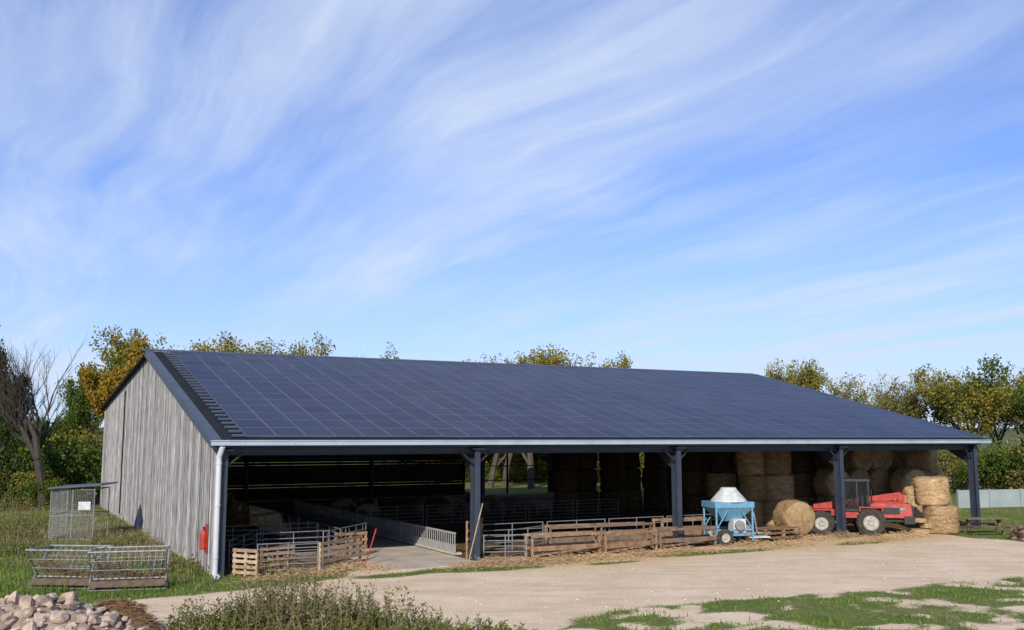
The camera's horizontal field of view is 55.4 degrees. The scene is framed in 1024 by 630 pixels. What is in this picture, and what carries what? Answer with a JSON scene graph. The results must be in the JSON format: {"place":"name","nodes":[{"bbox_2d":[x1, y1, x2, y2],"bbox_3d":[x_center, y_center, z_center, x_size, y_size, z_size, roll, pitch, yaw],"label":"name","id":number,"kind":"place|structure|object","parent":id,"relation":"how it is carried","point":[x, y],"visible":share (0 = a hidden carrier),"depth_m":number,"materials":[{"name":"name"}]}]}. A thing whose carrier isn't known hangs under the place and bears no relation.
{"place":"outdoors","nodes":[
{"label":"outdoors","id":0,"kind":"place"},
{"bbox_2d":[110,330,246,366],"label":"autumn tree","id":1,"kind":"object","parent":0,"point":[204,348],"visible":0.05,"depth_m":87.95,"materials":[{"name":"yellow plant"}]},
{"bbox_2d":[0,449,1023,629],"bbox_3d":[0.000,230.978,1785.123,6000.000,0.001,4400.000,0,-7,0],"label":"ground","id":2,"kind":"structure","parent":0,"point":[567,606],"depth_m":28.62,"materials":[{"name":"gravel"}]},
{"bbox_2d":[0,325,33,455],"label":"dark green tree","id":3,"kind":"object","parent":2,"relation":"on","point":[5,433],"visible":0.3,"depth_m":61.89,"materials":[{"name":"green plant"}]},
{"bbox_2d":[0,513,41,539],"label":"weeds","id":4,"kind":"object","parent":2,"relation":"on","point":[12,530],"visible":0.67,"depth_m":42.23,"materials":[{"name":"green plant"}]},
{"bbox_2d":[0,468,57,508],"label":"bush","id":5,"kind":"object","parent":2,"relation":"on","point":[33,476],"visible":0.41,"depth_m":60.56,"materials":[{"name":"green plant"}]},
{"bbox_2d":[0,528,58,556],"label":"weeds","id":6,"kind":"object","parent":2,"relation":"on","point":[17,546],"visible":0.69,"depth_m":36.59,"materials":[{"name":"green plant"}]},
{"bbox_2d":[0,506,59,531],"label":"weeds","id":7,"kind":"object","parent":2,"relation":"on","point":[33,524],"visible":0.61,"depth_m":45.96,"materials":[{"name":"green plant"}]},
{"bbox_2d":[0,450,69,507],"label":"bush","id":8,"kind":"object","parent":2,"relation":"on","point":[21,463],"visible":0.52,"depth_m":61.40,"materials":[{"name":"green plant"}]},
{"bbox_2d":[7,354,73,503],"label":"bare tree","id":9,"kind":"object","parent":2,"relation":"on","point":[47,428],"visible":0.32,"depth_m":66.20,"materials":[{"name":"brown plant"}]},
{"bbox_2d":[0,333,87,510],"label":"bare tree","id":10,"kind":"object","parent":2,"relation":"on","point":[34,448],"visible":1,"depth_m":60.06,"materials":[{"name":"brown plant"}]},
{"bbox_2d":[13,477,83,509],"bbox_3d":[-28.083,10.831,59.097,4.117,2.079,2.244,-3,-8,20],"label":"bush","id":11,"kind":"object","parent":2,"relation":"on","point":[46,490],"visible":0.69,"depth_m":58.76,"materials":[{"name":"green plant"}]},
{"bbox_2d":[0,438,101,505],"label":"bush","id":12,"kind":"object","parent":2,"relation":"on","point":[87,479],"visible":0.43,"depth_m":62.86,"materials":[{"name":"green plant"}]},
{"bbox_2d":[0,430,102,501],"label":"bush","id":13,"kind":"object","parent":2,"relation":"on","point":[75,452],"visible":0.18,"depth_m":65.64,"materials":[{"name":"green plant"}]},
{"bbox_2d":[25,545,113,588],"bbox_3d":[-12.953,7.388,28.536,2.364,1.162,1.292,-1,-7,6],"label":"hay feeder","id":14,"kind":"object","parent":2,"relation":"on","point":[77,578],"visible":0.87,"depth_m":28.40,"materials":[{"name":"metal"}]},
{"bbox_2d":[42,426,102,462],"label":"bush","id":15,"kind":"object","parent":2,"relation":"on","point":[98,445],"visible":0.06,"depth_m":74.36,"materials":[{"name":"green plant"}]},
{"bbox_2d":[0,591,150,629],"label":"rubble pile","id":16,"kind":"object","parent":2,"relation":"on","point":[63,611],"visible":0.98,"depth_m":20.64,"materials":[{"name":"stone"}]},
{"bbox_2d":[52,405,103,446],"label":"leafy tree","id":17,"kind":"object","parent":2,"relation":"on","point":[63,427],"visible":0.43,"depth_m":78.26,"materials":[{"name":"green plant"}]},
{"bbox_2d":[48,482,117,540],"bbox_3d":[-18.860,8.582,42.830,2.178,2.368,2.600,1,-7,-7],"label":"wire kennel","id":18,"kind":"object","parent":2,"relation":"on","point":[82,505],"visible":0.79,"depth_m":41.86,"materials":[{"name":"metal"}]},
{"bbox_2d":[55,353,124,448],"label":"leafy tree","id":19,"kind":"object","parent":2,"relation":"on","point":[80,407],"visible":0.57,"depth_m":77.98,"materials":[{"name":"green plant"}]},
{"bbox_2d":[78,332,149,418],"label":"orange autumn tree","id":20,"kind":"object","parent":2,"relation":"on","point":[104,388],"visible":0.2,"depth_m":75.72,"materials":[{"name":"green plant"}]},
{"bbox_2d":[89,526,162,547],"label":"weeds","id":21,"kind":"object","parent":2,"relation":"on","point":[111,540],"visible":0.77,"depth_m":39.38,"materials":[{"name":"green plant"}]},
{"bbox_2d":[89,323,166,377],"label":"autumn tree","id":22,"kind":"object","parent":2,"relation":"on","point":[122,346],"visible":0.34,"depth_m":81.90,"materials":[{"name":"yellow plant"}]},
{"bbox_2d":[87,545,170,591],"bbox_3d":[-11.062,7.350,28.235,2.378,1.162,1.292,2,-7,-14],"label":"hay feeder","id":23,"kind":"object","parent":2,"relation":"on","point":[132,578],"visible":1,"depth_m":28.06,"materials":[{"name":"metal"}]},
{"bbox_2d":[93,598,165,629],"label":"rotten straw heap","id":24,"kind":"object","parent":2,"relation":"on","point":[138,615],"visible":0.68,"depth_m":21.66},
{"bbox_2d":[160,589,261,629],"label":"tall weeds","id":25,"kind":"object","parent":2,"relation":"on","point":[186,618],"visible":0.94,"depth_m":21.66,"materials":[{"name":"green plant"}]},
{"bbox_2d":[232,548,258,576],"bbox_3d":[-8.409,7.811,30.770,0.963,0.853,0.089,-3,-8,23],"label":"pallet fence","id":26,"kind":"object","parent":2,"relation":"on","point":[235,560],"visible":0.91,"depth_m":30.74,"materials":[{"name":"brown wood"}]},
{"bbox_2d":[216,543,337,629],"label":"tall weeds","id":27,"kind":"object","parent":2,"relation":"on","point":[262,596],"visible":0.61,"depth_m":22.12,"materials":[{"name":"green plant"}]},
{"bbox_2d":[257,541,318,570],"bbox_3d":[-7.245,7.849,31.533,1.981,0.970,0.037,3,-8,-24],"label":"metal hurdle","id":28,"kind":"object","parent":2,"relation":"on","point":[288,548],"visible":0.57,"depth_m":31.56,"materials":[{"name":"metal"}]},
{"bbox_2d":[196,583,382,629],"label":"tall weeds","id":29,"kind":"object","parent":2,"relation":"on","point":[267,616],"visible":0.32,"depth_m":21.92,"materials":[{"name":"green plant"}]},
{"bbox_2d":[209,565,375,585],"bbox_3d":[-6.724,8.040,30.527,5.472,0.339,2.131,5,-9,-35],"label":"loose straw","id":30,"kind":"object","parent":2,"relation":"on","point":[282,576],"visible":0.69,"depth_m":30.28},
{"bbox_2d":[258,331,335,487],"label":"autumn tree","id":31,"kind":"object","parent":2,"relation":"on","point":[323,350],"visible":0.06,"depth_m":87.58,"materials":[{"name":"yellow plant"}]},
{"bbox_2d":[242,566,401,629],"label":"tall weeds","id":32,"kind":"object","parent":2,"relation":"on","point":[311,624],"visible":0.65,"depth_m":21.74,"materials":[{"name":"green plant"}]},
{"bbox_2d":[288,560,425,572],"bbox_3d":[-5.141,8.282,32.436,5.472,0.339,2.131,2,-8,-16],"label":"loose straw","id":33,"kind":"object","parent":2,"relation":"on","point":[367,567],"visible":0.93,"depth_m":32.28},
{"bbox_2d":[298,581,453,629],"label":"tall weeds","id":34,"kind":"object","parent":2,"relation":"on","point":[364,626],"visible":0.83,"depth_m":21.51,"materials":[{"name":"green plant"}]},
{"bbox_2d":[383,612,535,629],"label":"tall weeds","id":35,"kind":"object","parent":2,"relation":"on","point":[466,627],"visible":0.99,"depth_m":21.12,"materials":[{"name":"green plant"}]},
{"bbox_2d":[426,553,532,570],"bbox_3d":[-0.566,8.458,33.820,5.472,0.339,2.131,5,-9,-36],"label":"loose straw","id":36,"kind":"object","parent":2,"relation":"on","point":[490,559],"visible":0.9,"depth_m":33.36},
{"bbox_2d":[462,351,548,487],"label":"sparse autumn tree","id":37,"kind":"object","parent":2,"relation":"on","point":[495,463],"visible":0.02,"depth_m":86.62,"materials":[{"name":"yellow plant"}]},
{"bbox_2d":[0,510,1023,629],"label":"grass","id":38,"kind":"structure","parent":2,"relation":"on","point":[65,586],"depth_m":27.63,"materials":[{"name":"plant"}]},
{"bbox_2d":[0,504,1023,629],"bbox_3d":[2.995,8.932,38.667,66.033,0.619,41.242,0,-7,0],"label":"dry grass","id":39,"kind":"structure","parent":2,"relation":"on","point":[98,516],"depth_m":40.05,"materials":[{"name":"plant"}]},
{"bbox_2d":[10,426,1023,448],"bbox_3d":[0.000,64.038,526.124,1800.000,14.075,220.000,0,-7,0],"label":"distant woodland","id":40,"kind":"object","parent":2,"relation":"on","point":[1009,432],"visible":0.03,"depth_m":420.46,"materials":[{"name":"plant"}]},
{"bbox_2d":[490,343,566,488],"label":"autumn tree","id":41,"kind":"object","parent":2,"relation":"on","point":[528,459],"visible":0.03,"depth_m":84.94,"materials":[{"name":"green plant"}]},
{"bbox_2d":[502,345,560,487],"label":"autumn tree","id":42,"kind":"object","parent":2,"relation":"on","point":[539,361],"visible":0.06,"depth_m":86.59,"materials":[{"name":"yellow plant"}]},
{"bbox_2d":[467,552,601,568],"bbox_3d":[0.819,8.478,33.981,5.472,0.339,2.131,2,-8,-16],"label":"loose straw","id":43,"kind":"object","parent":2,"relation":"on","point":[530,560],"visible":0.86,"depth_m":33.72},
{"bbox_2d":[100,349,1007,578],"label":"solar roof barn","id":44,"kind":"structure","parent":2,"relation":"on","point":[185,431],"depth_m":43.74,"materials":[{"name":"blue glass"}]},
{"bbox_2d":[226,502,250,531],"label":"round bale","id":45,"kind":"object","parent":44,"relation":"on","point":[237,513],"visible":0.59,"depth_m":45.12,"materials":[{"name":"plant"}]},
{"bbox_2d":[318,535,362,570],"bbox_3d":[-5.768,8.035,32.937,0.090,0.955,2.610,-3,-8,22],"label":"pallet fence","id":46,"kind":"object","parent":44,"relation":"on","point":[334,547],"visible":0.86,"depth_m":32.79,"materials":[{"name":"brown wood"}]},
{"bbox_2d":[378,517,400,540],"bbox_3d":[-5.155,9.192,41.933,0.300,0.815,2.665,4,-8,-28],"label":"feed barrier","id":47,"kind":"object","parent":44,"relation":"on","point":[389,534],"visible":0.98,"depth_m":41.80,"materials":[{"name":"concrete"}]},
{"bbox_2d":[401,522,426,547],"bbox_3d":[-3.880,8.889,39.544,0.300,0.815,2.665,4,-8,-28],"label":"feed barrier","id":48,"kind":"object","parent":44,"relation":"on","point":[416,540],"visible":0.98,"depth_m":39.40,"materials":[{"name":"concrete"}]},
{"bbox_2d":[426,527,461,554],"bbox_3d":[-2.605,8.585,37.154,0.300,0.815,2.665,4,-8,-28],"label":"feed barrier","id":49,"kind":"object","parent":44,"relation":"on","point":[441,546],"visible":1,"depth_m":36.96,"materials":[{"name":"concrete"}]},
{"bbox_2d":[543,521,651,545],"bbox_3d":[3.428,8.757,38.648,4.586,0.962,0.645,3,-8,-23],"label":"wooden sheep trough","id":50,"kind":"object","parent":44,"relation":"on","point":[565,539],"visible":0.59,"depth_m":38.47,"materials":[{"name":"brown wood"}]},
{"bbox_2d":[652,516,712,543],"bbox_3d":[7.191,9.018,40.881,2.800,1.006,0.645,4,-8,-29],"label":"wooden sheep trough","id":51,"kind":"object","parent":44,"relation":"on","point":[685,532],"visible":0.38,"depth_m":40.71,"materials":[{"name":"brown wood"}]},
{"bbox_2d":[682,494,709,516],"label":"round bale","id":52,"kind":"object","parent":44,"relation":"on","point":[692,505],"visible":0.62,"depth_m":52.54,"materials":[{"name":"plant"}]},
{"bbox_2d":[701,487,770,545],"bbox_3d":[9.418,8.300,40.404,2.775,2.331,1.617,2,-7,-14],"label":"grain mill trailer","id":53,"kind":"object","parent":44,"relation":"on","point":[732,506],"visible":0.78,"depth_m":39.83,"materials":[{"name":"blue paint"}]},
{"bbox_2d":[747,526,803,541],"bbox_3d":[11.137,9.276,41.331,2.178,0.518,1.154,4,-8,-28],"label":"wooden pallet stack","id":54,"kind":"object","parent":44,"relation":"on","point":[777,532],"visible":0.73,"depth_m":41.14,"materials":[{"name":"brown wood"}]},
{"bbox_2d":[794,496,815,505],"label":"round bale","id":55,"kind":"object","parent":44,"relation":"on","point":[809,500],"visible":0.1,"depth_m":51.19,"materials":[{"name":"plant"}]},
{"bbox_2d":[792,472,815,496],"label":"round bale","id":56,"kind":"object","parent":55,"relation":"on","point":[803,487],"visible":0.56,"depth_m":51.30,"materials":[{"name":"plant"}]},
{"bbox_2d":[813,495,850,524],"bbox_3d":[16.200,9.838,49.393,1.844,1.825,1.414,3,-8,-24],"label":"round bale","id":57,"kind":"object","parent":44,"relation":"on","point":[821,498],"visible":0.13,"depth_m":49.15,"materials":[{"name":"plant"}]},
{"bbox_2d":[812,468,850,496],"bbox_3d":[16.286,8.582,49.661,1.844,1.825,1.414,3,-8,-22],"label":"round bale","id":58,"kind":"object","parent":57,"relation":"on","point":[823,482],"visible":0.56,"depth_m":49.25,"materials":[{"name":"plant"}]},
{"bbox_2d":[811,451,850,470],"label":"round bale","id":59,"kind":"object","parent":58,"relation":"on","point":[820,461],"visible":0.27,"depth_m":49.73,"materials":[{"name":"plant"}]},
{"bbox_2d":[846,492,867,522],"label":"round bale","id":60,"kind":"object","parent":44,"relation":"in","point":[853,496],"visible":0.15,"depth_m":49.58,"materials":[{"name":"plant"}]},
{"bbox_2d":[846,467,870,494],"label":"round bale","id":61,"kind":"object","parent":60,"relation":"on","point":[857,473],"visible":0.53,"depth_m":49.87,"materials":[{"name":"plant"}]},
{"bbox_2d":[849,450,872,470],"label":"round bale","id":62,"kind":"object","parent":61,"relation":"on","point":[862,459],"visible":0.3,"depth_m":50.28,"materials":[{"name":"plant"}]},
{"bbox_2d":[810,478,915,535],"bbox_3d":[15.083,8.720,44.414,5.925,2.532,2.310,-2,-7,14],"label":"tractor","id":63,"kind":"object","parent":44,"relation":"on","point":[868,514],"visible":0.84,"depth_m":43.54,"materials":[{"name":"red paint"}]},
{"bbox_2d":[893,495,922,524],"bbox_3d":[20.154,9.836,49.379,1.844,1.825,1.414,6,-9,-40],"label":"round bale","id":64,"kind":"object","parent":44,"relation":"on","point":[918,511],"visible":0.36,"depth_m":48.75,"materials":[{"name":"plant"}]},
{"bbox_2d":[889,467,925,495],"bbox_3d":[20.306,8.626,49.851,1.844,1.825,1.414,2,-7,-14],"label":"round bale","id":65,"kind":"object","parent":64,"relation":"on","point":[901,480],"visible":0.57,"depth_m":49.35,"materials":[{"name":"plant"}]},
{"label":"round bale","id":66,"kind":"object","parent":44,"relation":"on","visible":0},
{"bbox_2d":[625,468,641,489],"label":"round bale","id":67,"kind":"object","parent":66,"relation":"on","point":[633,477],"visible":0.64,"depth_m":58.58,"materials":[{"name":"plant"}]},
{"bbox_2d":[523,531,602,558],"bbox_3d":[1.909,8.469,35.989,3.016,0.863,0.645,4,-8,-26],"label":"wooden sheep trough","id":68,"kind":"object","parent":2,"relation":"on","point":[566,547],"visible":0.84,"depth_m":35.83,"materials":[{"name":"brown wood"}]},
{"bbox_2d":[514,350,619,367],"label":"sparse autumn tree","id":69,"kind":"object","parent":2,"relation":"on","point":[590,365],"visible":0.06,"depth_m":87.76,"materials":[{"name":"yellow plant"}]},
{"bbox_2d":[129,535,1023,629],"bbox_3d":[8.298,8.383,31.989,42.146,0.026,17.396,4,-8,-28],"label":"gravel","id":70,"kind":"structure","parent":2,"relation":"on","point":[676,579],"depth_m":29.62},
{"bbox_2d":[595,528,659,553],"bbox_3d":[4.408,8.648,37.211,2.842,0.816,0.645,5,-9,-37],"label":"wooden sheep trough","id":71,"kind":"object","parent":2,"relation":"on","point":[646,542],"visible":0.84,"depth_m":37.07,"materials":[{"name":"brown wood"}]},
{"bbox_2d":[650,525,717,548],"bbox_3d":[6.906,8.868,38.944,2.844,0.816,0.645,4,-8,-26],"label":"wooden sheep trough","id":72,"kind":"object","parent":2,"relation":"on","point":[693,539],"visible":0.87,"depth_m":38.76,"materials":[{"name":"brown wood"}]},
{"bbox_2d":[742,501,764,526],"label":"round bale","id":73,"kind":"object","parent":2,"relation":"on","point":[758,509],"visible":0.3,"depth_m":47.84,"materials":[{"name":"plant"}]},
{"bbox_2d":[737,475,765,501],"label":"round bale","id":74,"kind":"object","parent":73,"relation":"on","point":[752,488],"visible":0.7,"depth_m":47.91,"materials":[{"name":"plant"}]},
{"bbox_2d":[733,451,764,475],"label":"round bale","id":75,"kind":"object","parent":74,"relation":"on","point":[749,463],"visible":0.78,"depth_m":48.04,"materials":[{"name":"plant"}]},
{"bbox_2d":[762,500,779,526],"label":"round bale","id":76,"kind":"object","parent":2,"relation":"on","point":[769,506],"visible":0.34,"depth_m":47.59,"materials":[{"name":"plant"}]},
{"bbox_2d":[764,475,796,500],"bbox_3d":[13.143,8.544,48.223,1.844,1.414,1.825,1,-8,-6],"label":"round bale","id":77,"kind":"object","parent":76,"relation":"on","point":[779,488],"visible":0.92,"depth_m":47.57,"materials":[{"name":"plant"}]},
{"bbox_2d":[763,451,792,474],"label":"round bale","id":78,"kind":"object","parent":77,"relation":"on","point":[777,463],"visible":0.77,"depth_m":47.81,"materials":[{"name":"plant"}]},
{"bbox_2d":[771,498,815,534],"bbox_3d":[12.719,9.156,44.019,1.844,1.825,1.414,2,-8,-16],"label":"round bale","id":79,"kind":"object","parent":2,"relation":"on","point":[794,513],"visible":0.84,"depth_m":43.49,"materials":[{"name":"plant"}]},
{"bbox_2d":[767,357,829,390],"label":"autumn tree","id":80,"kind":"object","parent":2,"relation":"on","point":[811,377],"visible":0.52,"depth_m":91.48,"materials":[{"name":"green plant"}]},
{"bbox_2d":[818,372,900,408],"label":"sparse autumn tree","id":81,"kind":"object","parent":2,"relation":"on","point":[863,397],"visible":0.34,"depth_m":93.56,"materials":[{"name":"green plant"}]},
{"bbox_2d":[876,368,944,425],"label":"sparse autumn tree","id":82,"kind":"object","parent":2,"relation":"on","point":[910,409],"visible":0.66,"depth_m":85.94,"materials":[{"name":"green plant"}]},
{"bbox_2d":[921,505,960,534],"bbox_3d":[19.734,9.374,44.828,1.825,1.414,1.844,-1,-6,21],"label":"round bale","id":83,"kind":"object","parent":2,"relation":"on","point":[945,519],"visible":0.9,"depth_m":44.19,"materials":[{"name":"plant"}]},
{"bbox_2d":[912,476,952,505],"bbox_3d":[19.432,8.154,45.146,1.844,1.414,1.825,0,-6,-21],"label":"round bale","id":84,"kind":"object","parent":83,"relation":"on","point":[931,491],"visible":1,"depth_m":44.56,"materials":[{"name":"plant"}]},
{"bbox_2d":[905,362,1015,488],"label":"autumn tree","id":85,"kind":"object","parent":2,"relation":"on","point":[936,394],"visible":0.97,"depth_m":80.81,"materials":[{"name":"green plant"}]},
{"bbox_2d":[937,450,986,492],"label":"bush","id":86,"kind":"object","parent":2,"relation":"on","point":[954,461],"visible":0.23,"depth_m":78.87,"materials":[{"name":"green plant"}]},
{"bbox_2d":[924,352,1015,489],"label":"leafy tree","id":87,"kind":"object","parent":2,"relation":"on","point":[991,365],"visible":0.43,"depth_m":81.64,"materials":[{"name":"green plant"}]},
{"bbox_2d":[952,455,1007,492],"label":"bush","id":88,"kind":"object","parent":2,"relation":"on","point":[964,472],"visible":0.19,"depth_m":75.66,"materials":[{"name":"green plant"}]},
{"bbox_2d":[959,517,1015,534],"bbox_3d":[21.403,9.587,44.242,2.000,0.757,1.720,1,-7,-9],"label":"picnic table","id":89,"kind":"object","parent":2,"relation":"on","point":[969,519],"visible":0.93,"depth_m":44.15,"materials":[{"name":"brown wood"}]},
{"bbox_2d":[956,488,1023,507],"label":"tarp fence","id":90,"kind":"object","parent":2,"relation":"on","point":[1003,498],"visible":0.87,"depth_m":61.77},
{"bbox_2d":[965,440,1023,489],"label":"bush","id":91,"kind":"object","parent":2,"relation":"on","point":[989,462],"visible":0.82,"depth_m":72.05,"materials":[{"name":"green plant"}]},
{"bbox_2d":[971,367,1023,485],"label":"sparse autumn tree","id":92,"kind":"object","parent":2,"relation":"on","point":[1006,424],"visible":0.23,"depth_m":84.21,"materials":[{"name":"green plant"}]},
{"bbox_2d":[993,434,1023,488],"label":"bush","id":93,"kind":"object","parent":2,"relation":"on","point":[1019,472],"visible":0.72,"depth_m":71.92,"materials":[{"name":"green plant"}]},
{"bbox_2d":[994,382,1023,422],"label":"leafy tree","id":94,"kind":"object","parent":2,"relation":"on","point":[1016,401],"visible":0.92,"depth_m":78.91,"materials":[{"name":"green plant"}]},
{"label":"round bale","id":95,"kind":"object","parent":2,"relation":"on","visible":0},
{"bbox_2d":[548,469,577,491],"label":"round bale","id":96,"kind":"object","parent":95,"relation":"on","point":[563,480],"visible":0.95,"depth_m":55.92,"materials":[{"name":"plant"}]},
{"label":"round bale","id":97,"kind":"object","parent":2,"relation":"on","visible":0},
{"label":"round bale","id":98,"kind":"object","parent":97,"relation":"on","visible":0},
{"bbox_2d":[598,452,626,469],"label":"round bale","id":99,"kind":"object","parent":98,"relation":"on","point":[611,460],"visible":0.75,"depth_m":57.58,"materials":[{"name":"plant"}]},
{"bbox_2d":[0,0,1023,428],"label":"sky","id":100,"kind":"structure","parent":0,"point":[734,186],"materials":[{"name":"blue"}]},
{"bbox_2d":[643,452,668,468],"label":"round bale","id":101,"kind":"object","parent":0,"point":[653,460],"visible":0.56,"depth_m":58.91,"materials":[{"name":"plant"}]},
{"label":"round bale","id":102,"kind":"object","parent":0,"visible":0},
{"bbox_2d":[705,472,736,496],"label":"round bale","id":103,"kind":"object","parent":102,"relation":"on","point":[715,482],"visible":0.76,"depth_m":51.08,"materials":[{"name":"plant"}]},
{"bbox_2d":[705,451,736,473],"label":"round bale","id":104,"kind":"object","parent":103,"relation":"on","point":[720,462],"visible":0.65,"depth_m":51.18,"materials":[{"name":"plant"}]},
{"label":"round bale","id":105,"kind":"object","parent":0,"visible":0},
{"bbox_2d":[867,468,890,493],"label":"round bale","id":106,"kind":"object","parent":105,"relation":"on","point":[880,480],"visible":0.54,"depth_m":50.60,"materials":[{"name":"plant"}]},
{"bbox_2d":[870,450,893,469],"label":"round bale","id":107,"kind":"object","parent":106,"relation":"on","point":[882,459],"visible":0.39,"depth_m":50.94,"materials":[{"name":"plant"}]},
{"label":"round bale","id":108,"kind":"object","parent":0,"visible":0},
{"bbox_2d":[921,467,942,476],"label":"round bale","id":109,"kind":"object","parent":108,"relation":"on","point":[935,472],"visible":0.13,"depth_m":49.91,"materials":[{"name":"plant"}]},
{"bbox_2d":[903,450,937,470],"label":"round bale","id":110,"kind":"object","parent":109,"relation":"on","point":[926,460],"visible":0.65,"depth_m":50.18,"materials":[{"name":"plant"}]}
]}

